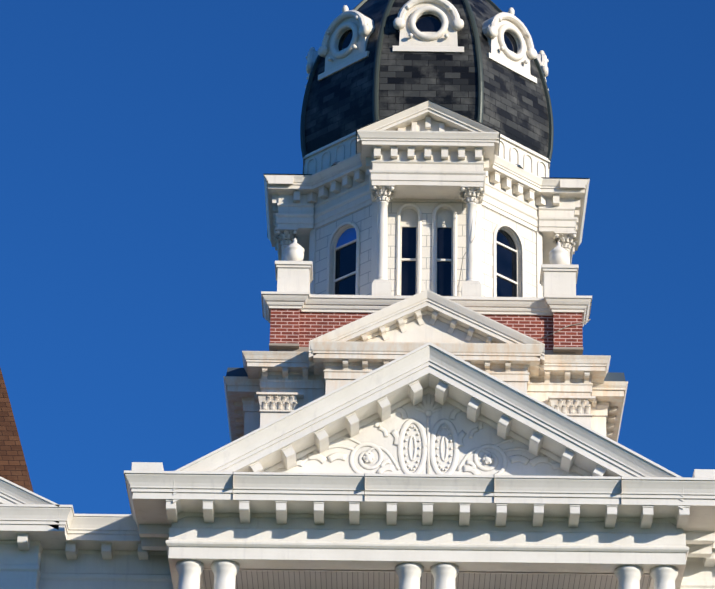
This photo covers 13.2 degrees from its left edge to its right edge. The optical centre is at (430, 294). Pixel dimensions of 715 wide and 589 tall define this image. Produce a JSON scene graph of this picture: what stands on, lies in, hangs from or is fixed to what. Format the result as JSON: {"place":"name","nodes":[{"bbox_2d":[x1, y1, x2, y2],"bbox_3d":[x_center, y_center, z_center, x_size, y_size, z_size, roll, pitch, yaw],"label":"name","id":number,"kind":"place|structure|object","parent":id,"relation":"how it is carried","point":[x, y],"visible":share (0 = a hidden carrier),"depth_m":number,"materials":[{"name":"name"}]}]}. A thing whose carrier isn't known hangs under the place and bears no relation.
{"place":"outdoors","nodes":[
{"label":"outdoors","id":0,"kind":"place"},
{"bbox_2d":[0,368,714,588],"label":"building","id":1,"kind":"structure","parent":0,"point":[45,543],"depth_m":59.33,"materials":[{"name":"white paint"}]},
{"bbox_2d":[124,342,714,588],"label":"portico","id":2,"kind":"structure","parent":1,"relation":"on","point":[429,465],"depth_m":57.76,"materials":[{"name":"white paint"}]},
{"bbox_2d":[223,238,627,442],"bbox_3d":[-0.159,6.206,65.958,8.500,14.142,8.310,1,-26,-1],"label":"tower base","id":3,"kind":"object","parent":1,"relation":"on","point":[320,345],"visible":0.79,"depth_m":64.47,"materials":[{"name":"white paint"}]},
{"bbox_2d":[264,100,589,296],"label":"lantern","id":4,"kind":"object","parent":3,"relation":"on","point":[434,197],"visible":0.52,"depth_m":67.67,"materials":[{"name":"white paint"}]},
{"bbox_2d":[300,0,553,173],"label":"dome","id":5,"kind":"structure","parent":4,"relation":"on","point":[480,61],"depth_m":69.51,"materials":[{"name":"black tile"}]},
{"bbox_2d":[0,0,714,513],"label":"sky","id":6,"kind":"structure","parent":0,"point":[139,139],"materials":[{"name":"blue"}]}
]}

